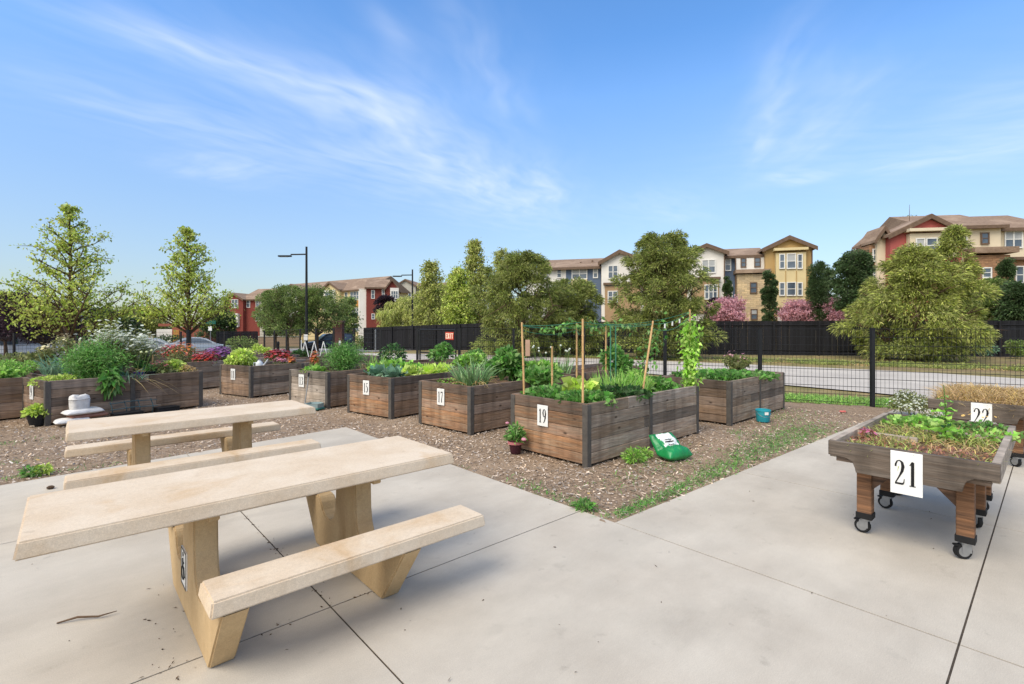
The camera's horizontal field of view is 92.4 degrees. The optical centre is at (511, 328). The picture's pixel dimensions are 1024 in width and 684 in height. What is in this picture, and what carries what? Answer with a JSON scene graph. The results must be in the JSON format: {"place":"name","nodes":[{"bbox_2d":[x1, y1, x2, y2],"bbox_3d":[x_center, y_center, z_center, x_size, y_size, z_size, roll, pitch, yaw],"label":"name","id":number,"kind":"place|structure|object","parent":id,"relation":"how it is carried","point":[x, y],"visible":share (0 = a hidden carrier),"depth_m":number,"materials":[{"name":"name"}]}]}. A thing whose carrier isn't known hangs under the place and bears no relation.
{"place":"outdoors","nodes":[
{"label":"outdoors","id":0,"kind":"place"},
{"bbox_2d":[55,347,393,360],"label":"street","id":1,"kind":"structure","parent":0,"point":[292,349],"depth_m":46.43,"materials":[{"name":"grey asphalt"}]},
{"bbox_2d":[0,296,96,348],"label":"plum tree","id":2,"kind":"object","parent":1,"relation":"on","point":[14,329],"visible":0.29,"depth_m":31.37,"materials":[{"name":"green plant"}]},
{"bbox_2d":[171,337,230,351],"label":"parked car","id":3,"kind":"object","parent":1,"relation":"on","point":[205,341],"visible":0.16,"depth_m":40.41,"materials":[{"name":"silver metal"}]},
{"bbox_2d":[250,284,319,352],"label":"street tree","id":4,"kind":"object","parent":1,"relation":"on","point":[278,319],"visible":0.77,"depth_m":41.14,"materials":[{"name":"green plant"}]},
{"bbox_2d":[278,247,308,351],"bbox_3d":[-16.022,-2.059,36.000,2.286,7.881,0.389,0,0,0],"label":"street lamp","id":5,"kind":"object","parent":1,"relation":"on","point":[306,294],"visible":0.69,"depth_m":35.92,"materials":[{"name":"black metal"}]},
{"bbox_2d":[287,283,351,351],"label":"street tree","id":6,"kind":"object","parent":1,"relation":"on","point":[335,312],"visible":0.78,"depth_m":42.15,"materials":[{"name":"green plant"}]},
{"bbox_2d":[374,295,423,326],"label":"weeping tree","id":7,"kind":"object","parent":1,"relation":"on","point":[397,311],"visible":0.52,"depth_m":53.84,"materials":[{"name":"green plant"}]},
{"bbox_2d":[407,258,449,325],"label":"birch tree","id":8,"kind":"object","parent":1,"relation":"on","point":[427,302],"visible":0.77,"depth_m":46.47,"materials":[{"name":"green plant"}]},
{"bbox_2d":[0,386,893,522],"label":"mulch ground","id":9,"kind":"structure","parent":0,"point":[485,471],"depth_m":6.27,"materials":[{"name":"brown wood"}]},
{"bbox_2d":[0,373,46,418],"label":"raised bed","id":10,"kind":"object","parent":9,"relation":"on","point":[10,397],"visible":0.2,"depth_m":8.24,"materials":[{"name":"wood"}]},
{"bbox_2d":[0,358,40,376],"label":"leafy plant","id":11,"kind":"object","parent":10,"relation":"on","point":[24,371],"visible":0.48,"depth_m":8.69,"materials":[{"name":"green plant"}]},
{"bbox_2d":[20,402,48,425],"bbox_3d":[-7.490,1.339,7.758,0.434,0.362,0.409,0,0,0],"label":"plant pot","id":12,"kind":"object","parent":9,"relation":"on","point":[35,413],"visible":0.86,"depth_m":7.66,"materials":[{"name":"black plastic"}]},
{"bbox_2d":[26,362,74,374],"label":"raised bed","id":13,"kind":"object","parent":9,"relation":"on","point":[36,371],"visible":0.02,"depth_m":10.85,"materials":[{"name":"wood"}]},
{"bbox_2d":[0,351,57,366],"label":"leafy plant","id":14,"kind":"object","parent":13,"relation":"on","point":[28,355],"visible":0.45,"depth_m":10.93,"materials":[{"name":"green plant"}]},
{"bbox_2d":[28,354,73,374],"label":"leek clump","id":15,"kind":"object","parent":13,"relation":"on","point":[43,369],"visible":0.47,"depth_m":10.30,"materials":[{"name":"green plant"}]},
{"bbox_2d":[32,333,76,362],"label":"leafy plant","id":16,"kind":"object","parent":13,"relation":"on","point":[54,348],"visible":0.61,"depth_m":11.29,"materials":[{"name":"green plant"}]},
{"bbox_2d":[22,369,202,425],"bbox_3d":[-7.224,1.191,9.006,1.240,0.718,2.328,0,0,33],"label":"raised bed","id":17,"kind":"object","parent":9,"relation":"on","point":[52,397],"visible":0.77,"depth_m":8.59,"materials":[{"name":"wood"}]},
{"bbox_2d":[47,332,136,378],"bbox_3d":[-7.199,0.574,8.468,1.474,1.028,1.000,0,0,0],"label":"feathery plant","id":18,"kind":"object","parent":17,"relation":"on","point":[90,361],"visible":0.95,"depth_m":8.39,"materials":[{"name":"green plant"}]},
{"bbox_2d":[95,367,125,400],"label":"leafy plant","id":19,"kind":"object","parent":17,"relation":"on","point":[116,380],"visible":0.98,"depth_m":8.35,"materials":[{"name":"green plant"}]},
{"bbox_2d":[70,318,156,374],"bbox_3d":[-7.293,0.402,9.074,1.470,1.308,1.337,0,0,29],"label":"white umbel plant","id":20,"kind":"object","parent":17,"relation":"on","point":[116,334],"visible":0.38,"depth_m":8.98,"materials":[{"name":"green plant"}]},
{"bbox_2d":[119,330,169,374],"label":"white umbel plant","id":21,"kind":"object","parent":17,"relation":"on","point":[149,348],"visible":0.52,"depth_m":9.47,"materials":[{"name":"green plant"}]},
{"bbox_2d":[150,357,271,387],"bbox_3d":[-8.031,1.191,13.203,1.240,0.718,2.606,0,0,30],"label":"raised bed","id":22,"kind":"object","parent":9,"relation":"on","point":[211,375],"visible":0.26,"depth_m":12.52,"materials":[{"name":"wood"}]},
{"bbox_2d":[167,342,199,361],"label":"orange flowers","id":23,"kind":"object","parent":22,"relation":"on","point":[175,354],"visible":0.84,"depth_m":12.82,"materials":[{"name":"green plant"}]},
{"bbox_2d":[219,359,331,397],"bbox_3d":[-5.616,1.191,12.217,1.240,0.718,2.619,0,0,31],"label":"raised bed","id":24,"kind":"object","parent":9,"relation":"on","point":[267,378],"visible":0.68,"depth_m":11.18,"materials":[{"name":"wood"}]},
{"bbox_2d":[223,347,257,365],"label":"leafy plant","id":25,"kind":"object","parent":24,"relation":"on","point":[242,357],"visible":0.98,"depth_m":11.47,"materials":[{"name":"green plant"}]},
{"bbox_2d":[289,363,370,408],"bbox_3d":[-3.332,1.191,10.767,1.240,0.718,2.619,0,0,33],"label":"raised bed","id":26,"kind":"object","parent":9,"relation":"on","point":[328,389],"visible":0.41,"depth_m":9.63,"materials":[{"name":"wood"}]},
{"bbox_2d":[310,335,375,371],"bbox_3d":[-3.556,0.600,10.366,1.252,0.948,1.180,0,0,26],"label":"feathery plant","id":27,"kind":"object","parent":26,"relation":"on","point":[345,357],"visible":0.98,"depth_m":10.23,"materials":[{"name":"green plant"}]},
{"bbox_2d":[347,366,485,419],"bbox_3d":[-1.746,1.191,9.642,1.240,0.718,2.619,0,0,37],"label":"raised bed","id":28,"kind":"object","parent":9,"relation":"on","point":[390,398],"visible":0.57,"depth_m":8.57,"materials":[{"name":"wood"}]},
{"bbox_2d":[377,342,407,362],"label":"leafy plant","id":29,"kind":"object","parent":28,"relation":"in","point":[398,354],"visible":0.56,"depth_m":11.48,"materials":[{"name":"green plant"}]},
{"bbox_2d":[450,351,487,367],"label":"leafy plant","id":30,"kind":"object","parent":28,"relation":"on","point":[475,358],"visible":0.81,"depth_m":10.64,"materials":[{"name":"green plant"}]},
{"bbox_2d":[0,408,850,518],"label":"edge grass","id":31,"kind":"structure","parent":9,"relation":"on","point":[714,473],"depth_m":5.45,"materials":[{"name":"green plant"}]},
{"bbox_2d":[406,359,453,365],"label":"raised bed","id":32,"kind":"object","parent":9,"relation":"on","point":[427,361],"visible":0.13,"depth_m":13.07,"materials":[{"name":"wood"}]},
{"bbox_2d":[425,341,456,362],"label":"leafy plant","id":33,"kind":"object","parent":32,"relation":"on","point":[440,352],"visible":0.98,"depth_m":12.49,"materials":[{"name":"green plant"}]},
{"bbox_2d":[419,373,575,435],"bbox_3d":[-0.163,1.191,8.384,1.240,0.718,2.619,0,0,43],"label":"raised bed","id":34,"kind":"object","parent":9,"relation":"on","point":[470,410],"visible":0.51,"depth_m":7.40,"materials":[{"name":"wood"}]},
{"bbox_2d":[439,356,512,388],"bbox_3d":[-0.603,0.671,7.829,1.214,0.546,1.318,0,0,15],"label":"leek clump","id":35,"kind":"object","parent":34,"relation":"on","point":[465,378],"visible":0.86,"depth_m":7.66,"materials":[{"name":"green plant"}]},
{"bbox_2d":[483,344,529,380],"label":"leafy plant","id":36,"kind":"object","parent":34,"relation":"on","point":[507,359],"visible":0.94,"depth_m":8.43,"materials":[{"name":"green plant"}]},
{"bbox_2d":[503,421,527,453],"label":"potted plant","id":37,"kind":"object","parent":9,"relation":"on","point":[516,443],"visible":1,"depth_m":5.94,"materials":[{"name":"green plant"}]},
{"bbox_2d":[563,363,644,380],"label":"raised bed","id":38,"kind":"object","parent":9,"relation":"on","point":[588,370],"visible":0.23,"depth_m":10.46,"materials":[{"name":"wood"}]},
{"bbox_2d":[511,382,698,468],"bbox_3d":[1.349,1.191,6.707,2.619,0.718,1.240,0,0,-43],"label":"raised bed","id":39,"kind":"object","parent":9,"relation":"on","point":[585,435],"visible":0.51,"depth_m":5.88,"materials":[{"name":"wood"}]},
{"bbox_2d":[516,364,563,386],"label":"leafy plant","id":40,"kind":"object","parent":39,"relation":"on","point":[534,373],"visible":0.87,"depth_m":7.90,"materials":[{"name":"green plant"}]},
{"bbox_2d":[520,382,566,398],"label":"leafy plant","id":41,"kind":"object","parent":39,"relation":"on","point":[547,391],"visible":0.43,"depth_m":6.17,"materials":[{"name":"green plant"}]},
{"bbox_2d":[561,375,601,398],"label":"leafy plant","id":42,"kind":"object","parent":39,"relation":"on","point":[576,383],"visible":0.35,"depth_m":6.08,"materials":[{"name":"green plant"}]},
{"bbox_2d":[554,388,617,407],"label":"leafy plant","id":43,"kind":"object","parent":39,"relation":"on","point":[593,395],"visible":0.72,"depth_m":5.72,"materials":[{"name":"green plant"}]},
{"bbox_2d":[521,309,690,402],"bbox_3d":[1.374,0.372,6.723,2.463,1.304,1.077,0,0,-43],"label":"cane trellis","id":44,"kind":"object","parent":39,"relation":"on","point":[582,351],"visible":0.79,"depth_m":6.48,"materials":[{"name":"brown wood"}]},
{"bbox_2d":[539,316,636,337],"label":"climbing vine","id":45,"kind":"object","parent":44,"relation":"attached to","point":[575,326],"visible":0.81,"depth_m":6.96,"materials":[{"name":"green plant"}]},
{"bbox_2d":[596,343,635,381],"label":"leafy plant","id":46,"kind":"object","parent":39,"relation":"on","point":[625,364],"visible":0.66,"depth_m":7.34,"materials":[{"name":"green plant"}]},
{"bbox_2d":[592,367,656,395],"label":"chive clump","id":47,"kind":"object","parent":39,"relation":"on","point":[619,381],"visible":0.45,"depth_m":6.49,"materials":[{"name":"green plant"}]},
{"bbox_2d":[600,383,655,401],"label":"leafy plant","id":48,"kind":"object","parent":39,"relation":"on","point":[628,390],"visible":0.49,"depth_m":6.15,"materials":[{"name":"green plant"}]},
{"bbox_2d":[632,311,668,376],"bbox_3d":[2.091,0.369,7.397,0.582,1.282,0.446,0,0,-24],"label":"climbing vine","id":49,"kind":"object","parent":39,"relation":"on","point":[640,366],"visible":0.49,"depth_m":7.37,"materials":[{"name":"green plant"}]},
{"bbox_2d":[647,375,681,391],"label":"leafy plant","id":50,"kind":"object","parent":39,"relation":"on","point":[663,384],"visible":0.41,"depth_m":6.99,"materials":[{"name":"green plant"}]},
{"bbox_2d":[675,313,703,392],"bbox_3d":[2.606,0.403,7.202,0.400,1.310,0.451,0,0,20],"label":"climbing vine","id":51,"kind":"object","parent":39,"relation":"on","point":[691,357],"visible":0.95,"depth_m":7.13,"materials":[{"name":"green plant"}]},
{"bbox_2d":[649,432,692,460],"bbox_3d":[1.879,1.390,5.789,0.391,0.260,0.353,0,0,-28],"label":"soil bag","id":52,"kind":"object","parent":9,"relation":"on","point":[667,446],"visible":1,"depth_m":5.72,"materials":[{"name":"green plastic"}]},
{"bbox_2d":[662,368,784,425],"bbox_3d":[3.895,1.191,8.979,2.416,0.718,1.240,0,0,-43],"label":"raised bed","id":53,"kind":"object","parent":9,"relation":"on","point":[729,403],"visible":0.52,"depth_m":8.04,"materials":[{"name":"wood"}]},
{"bbox_2d":[669,367,780,380],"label":"leafy plant","id":54,"kind":"object","parent":53,"relation":"on","point":[720,374],"visible":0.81,"depth_m":8.65,"materials":[{"name":"green plant"}]},
{"bbox_2d":[722,353,751,370],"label":"leafy plant","id":55,"kind":"object","parent":53,"relation":"on","point":[736,362],"visible":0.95,"depth_m":9.71,"materials":[{"name":"green plant"}]},
{"bbox_2d":[0,406,1023,683],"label":"pavement","id":56,"kind":"structure","parent":0,"point":[578,596],"depth_m":2.78,"materials":[{"name":"concrete"}]},
{"bbox_2d":[63,400,320,489],"bbox_3d":[-3.006,1.170,4.737,1.948,0.700,1.488,0,0,-42],"label":"picnic table","id":57,"kind":"object","parent":56,"relation":"on","point":[236,441],"visible":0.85,"depth_m":4.48,"materials":[{"name":"concrete"}]},
{"bbox_2d":[13,436,484,667],"bbox_3d":[-1.383,1.170,2.821,2.047,0.700,1.488,0,0,-42],"label":"picnic table","id":58,"kind":"object","parent":56,"relation":"on","point":[188,508],"visible":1,"depth_m":2.49,"materials":[{"name":"concrete"}]},
{"bbox_2d":[828,412,1015,558],"bbox_3d":[3.286,1.168,3.872,1.792,0.700,0.900,0,0,-42],"label":"planter cart","id":59,"kind":"object","parent":56,"relation":"on","point":[963,486],"visible":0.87,"depth_m":3.32,"materials":[{"name":"wood"}]},
{"bbox_2d":[879,413,956,428],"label":"leafy plant","id":60,"kind":"object","parent":59,"relation":"on","point":[913,419],"visible":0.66,"depth_m":4.32,"materials":[{"name":"green plant"}]},
{"bbox_2d":[846,416,1016,470],"bbox_3d":[3.296,0.937,3.873,1.888,0.267,1.010,0,0,-42],"label":"weed cover","id":61,"kind":"object","parent":59,"relation":"on","point":[982,445],"visible":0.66,"depth_m":3.68,"materials":[{"name":"green plant"}]},
{"bbox_2d":[921,385,964,437],"bbox_3d":[3.393,0.665,3.869,0.261,0.440,0.236,0,0,45],"label":"broadleaf seedling","id":62,"kind":"object","parent":59,"relation":"on","point":[946,426],"visible":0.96,"depth_m":3.85,"materials":[{"name":"green plant"}]},
{"bbox_2d":[936,426,1023,443],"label":"leafy plant","id":63,"kind":"object","parent":59,"relation":"on","point":[1015,434],"visible":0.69,"depth_m":3.77,"materials":[{"name":"green plant"}]},
{"bbox_2d":[953,412,1009,433],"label":"leafy plant","id":64,"kind":"object","parent":59,"relation":"on","point":[973,426],"visible":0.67,"depth_m":4.12,"materials":[{"name":"green plant"}]},
{"bbox_2d":[928,393,1023,466],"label":"planter cart","id":65,"kind":"object","parent":56,"relation":"on","point":[1004,415],"visible":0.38,"depth_m":5.38,"materials":[{"name":"wood"}]},
{"bbox_2d":[921,381,1023,414],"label":"dry grass","id":66,"kind":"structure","parent":65,"relation":"on","point":[990,393],"depth_m":5.78,"materials":[{"name":"beige plant"}]},
{"bbox_2d":[0,0,1023,327],"label":"sky","id":67,"kind":"structure","parent":0,"point":[377,138],"materials":[{"name":"blue"}]},
{"bbox_2d":[73,332,1023,407],"bbox_3d":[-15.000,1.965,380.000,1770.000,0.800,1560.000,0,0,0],"label":"ground","id":68,"kind":"structure","parent":0,"point":[1008,361],"depth_m":21.32,"materials":[{"name":"green plant"}]},
{"bbox_2d":[0,202,167,360],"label":"sweetgum tree","id":69,"kind":"object","parent":68,"relation":"on","point":[71,318],"visible":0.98,"depth_m":26.54,"materials":[{"name":"green plant"}]},
{"bbox_2d":[79,306,149,341],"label":"street tree","id":70,"kind":"object","parent":68,"relation":"on","point":[133,322],"visible":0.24,"depth_m":59.53,"materials":[{"name":"green plant"}]},
{"bbox_2d":[131,307,172,337],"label":"street tree","id":71,"kind":"object","parent":68,"relation":"on","point":[153,326],"visible":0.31,"depth_m":68.49,"materials":[{"name":"green plant"}]},
{"bbox_2d":[124,225,240,350],"bbox_3d":[-18.293,-2.026,28.331,5.194,7.728,5.885,0,0,-14],"label":"sweetgum tree","id":72,"kind":"object","parent":68,"relation":"on","point":[188,274],"visible":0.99,"depth_m":27.64,"materials":[{"name":"green plant"}]},
{"bbox_2d":[156,324,224,343],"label":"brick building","id":73,"kind":"structure","parent":68,"relation":"on","point":[170,332],"depth_m":62.50,"materials":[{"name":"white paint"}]},
{"bbox_2d":[193,310,238,341],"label":"street tree","id":74,"kind":"object","parent":68,"relation":"on","point":[222,324],"visible":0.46,"depth_m":59.20,"materials":[{"name":"green plant"}]},
{"bbox_2d":[216,331,257,349],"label":"board fence","id":75,"kind":"object","parent":68,"relation":"on","point":[253,334],"visible":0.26,"depth_m":50.90,"materials":[{"name":"black wood"}]},
{"bbox_2d":[223,289,284,338],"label":"red brick house","id":76,"kind":"structure","parent":68,"relation":"on","point":[246,304],"depth_m":102.38,"materials":[{"name":"brick"}]},
{"bbox_2d":[286,276,409,339],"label":"yellow townhouses","id":77,"kind":"structure","parent":68,"relation":"on","point":[349,287],"depth_m":100.41,"materials":[{"name":"paint"}]},
{"bbox_2d":[336,295,363,335],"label":"young tree","id":78,"kind":"object","parent":68,"relation":"on","point":[352,319],"visible":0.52,"depth_m":61.57,"materials":[{"name":"green plant"}]},
{"bbox_2d":[359,279,400,341],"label":"red end house","id":79,"kind":"structure","parent":68,"relation":"on","point":[372,291],"depth_m":88.17,"materials":[{"name":"paint"}]},
{"bbox_2d":[435,264,480,323],"bbox_3d":[-4.350,-1.777,40.160,4.121,6.961,4.061,0,0,-37],"label":"poplar tree","id":80,"kind":"object","parent":68,"relation":"on","point":[457,310],"visible":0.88,"depth_m":39.33,"materials":[{"name":"green plant"}]},
{"bbox_2d":[458,237,498,322],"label":"poplar tree","id":81,"kind":"object","parent":68,"relation":"on","point":[473,257],"visible":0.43,"depth_m":41.53,"materials":[{"name":"green plant"}]},
{"bbox_2d":[0,328,1023,406],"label":"wire fence","id":82,"kind":"object","parent":68,"relation":"on","point":[871,362],"visible":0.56,"depth_m":10.38,"materials":[{"name":"black metal"}]},
{"bbox_2d":[466,249,575,357],"bbox_3d":[0.540,-1.232,27.143,6.066,6.241,6.290,0,0,0],"label":"acacia tree","id":83,"kind":"object","parent":68,"relation":"on","point":[517,270],"visible":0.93,"depth_m":26.03,"materials":[{"name":"green plant"}]},
{"bbox_2d":[544,275,614,355],"bbox_3d":[3.606,-0.678,29.168,5.094,5.076,5.244,0,0,0],"label":"acacia tree","id":84,"kind":"object","parent":68,"relation":"on","point":[584,289],"visible":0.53,"depth_m":28.34,"materials":[{"name":"green plant"}]},
{"bbox_2d":[616,331,682,360],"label":"shrub","id":85,"kind":"object","parent":68,"relation":"on","point":[671,342],"visible":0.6,"depth_m":23.96,"materials":[{"name":"green plant"}]},
{"bbox_2d":[608,228,729,358],"bbox_3d":[7.871,-1.643,25.574,5.999,7.114,5.689,0,0,-26],"label":"acacia tree","id":86,"kind":"object","parent":68,"relation":"on","point":[670,252],"visible":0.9,"depth_m":24.63,"materials":[{"name":"green plant"}]},
{"bbox_2d":[527,235,817,328],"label":"townhouse row","id":87,"kind":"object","parent":68,"relation":"on","point":[787,261],"visible":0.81,"depth_m":50.87,"materials":[{"name":"beige paint"}]},
{"bbox_2d":[363,320,1023,356],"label":"board fence","id":88,"kind":"object","parent":68,"relation":"on","point":[404,337],"visible":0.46,"depth_m":28.82,"materials":[{"name":"black wood"}]},
{"bbox_2d":[706,294,750,322],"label":"cherry tree","id":89,"kind":"object","parent":68,"relation":"on","point":[732,309],"visible":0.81,"depth_m":40.34,"materials":[{"name":"pink plant"}]},
{"bbox_2d":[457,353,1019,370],"bbox_3d":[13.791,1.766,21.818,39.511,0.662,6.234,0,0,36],"label":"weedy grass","id":90,"kind":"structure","parent":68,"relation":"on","point":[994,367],"depth_m":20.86,"materials":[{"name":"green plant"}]},
{"bbox_2d":[463,351,1023,370],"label":"wild grass","id":91,"kind":"structure","parent":68,"relation":"on","point":[896,364],"depth_m":21.12,"materials":[{"name":"green plant"}]},
{"bbox_2d":[759,270,778,320],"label":"cypress tree","id":92,"kind":"object","parent":68,"relation":"on","point":[769,290],"visible":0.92,"depth_m":46.27,"materials":[{"name":"green plant"}]},
{"bbox_2d":[775,295,818,320],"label":"cherry tree","id":93,"kind":"object","parent":68,"relation":"on","point":[795,310],"visible":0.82,"depth_m":40.32,"materials":[{"name":"pink plant"}]},
{"bbox_2d":[804,260,831,320],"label":"cypress tree","id":94,"kind":"object","parent":68,"relation":"on","point":[817,296],"visible":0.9,"depth_m":39.69,"materials":[{"name":"green plant"}]},
{"bbox_2d":[785,392,911,407],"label":"verge grass","id":95,"kind":"structure","parent":68,"relation":"on","point":[834,401],"depth_m":10.47,"materials":[{"name":"green plant"}]},
{"bbox_2d":[828,249,877,318],"bbox_3d":[25.052,-2.169,36.068,3.388,7.483,3.087,0,0,0],"label":"evergreen tree","id":96,"kind":"object","parent":68,"relation":"on","point":[856,270],"visible":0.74,"depth_m":35.58,"materials":[{"name":"green plant"}]},
{"bbox_2d":[828,241,1004,361],"bbox_3d":[19.658,-1.188,23.776,6.466,6.239,7.138,0,0,0],"label":"acacia tree","id":97,"kind":"object","parent":68,"relation":"on","point":[914,272],"visible":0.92,"depth_m":22.97,"materials":[{"name":"green plant"}]},
{"bbox_2d":[868,336,979,362],"bbox_3d":[18.879,0.939,22.376,4.874,1.347,2.139,0,0,0],"label":"shrub","id":98,"kind":"object","parent":68,"relation":"on","point":[898,348],"visible":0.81,"depth_m":22.30,"materials":[{"name":"green plant"}]},
{"bbox_2d":[850,205,1023,320],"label":"corner townhouse","id":99,"kind":"structure","parent":68,"relation":"on","point":[995,239],"depth_m":41.53,"materials":[{"name":"red paint"}]},
{"bbox_2d":[927,224,985,358],"bbox_3d":[22.499,-1.904,25.114,3.044,6.964,2.690,0,0,-34],"label":"acacia tree","id":100,"kind":"object","parent":68,"relation":"on","point":[951,235],"visible":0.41,"depth_m":24.63,"materials":[{"name":"green plant"}]},
{"bbox_2d":[960,277,1009,320],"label":"evergreen tree","id":101,"kind":"object","parent":68,"relation":"on","point":[997,281],"visible":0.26,"depth_m":32.16,"materials":[{"name":"green plant"}]},
{"bbox_2d":[988,280,1023,320],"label":"evergreen tree","id":102,"kind":"object","parent":68,"relation":"on","point":[1012,300],"visible":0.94,"depth_m":30.76,"materials":[{"name":"green plant"}]},
{"bbox_2d":[993,257,1018,282],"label":"cypress tree","id":103,"kind":"object","parent":68,"relation":"on","point":[1005,268],"visible":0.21,"depth_m":36.27,"materials":[{"name":"green plant"}]},
{"bbox_2d":[132,466,1017,683],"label":"joint","id":104,"kind":"object","parent":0,"point":[956,652],"visible":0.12,"depth_m":2.65,"materials":[{"name":"grey concrete"}]},
{"bbox_2d":[360,353,1023,397],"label":"road","id":105,"kind":"structure","parent":0,"point":[885,386],"depth_m":15.34,"materials":[{"name":"grey asphalt"}]},
{"bbox_2d":[885,389,931,414],"bbox_3d":[6.905,1.299,8.481,0.754,0.506,0.800,0,0,0],"label":"white alyssum","id":106,"kind":"object","parent":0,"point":[914,401],"visible":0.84,"depth_m":8.45,"materials":[{"name":"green plant"}]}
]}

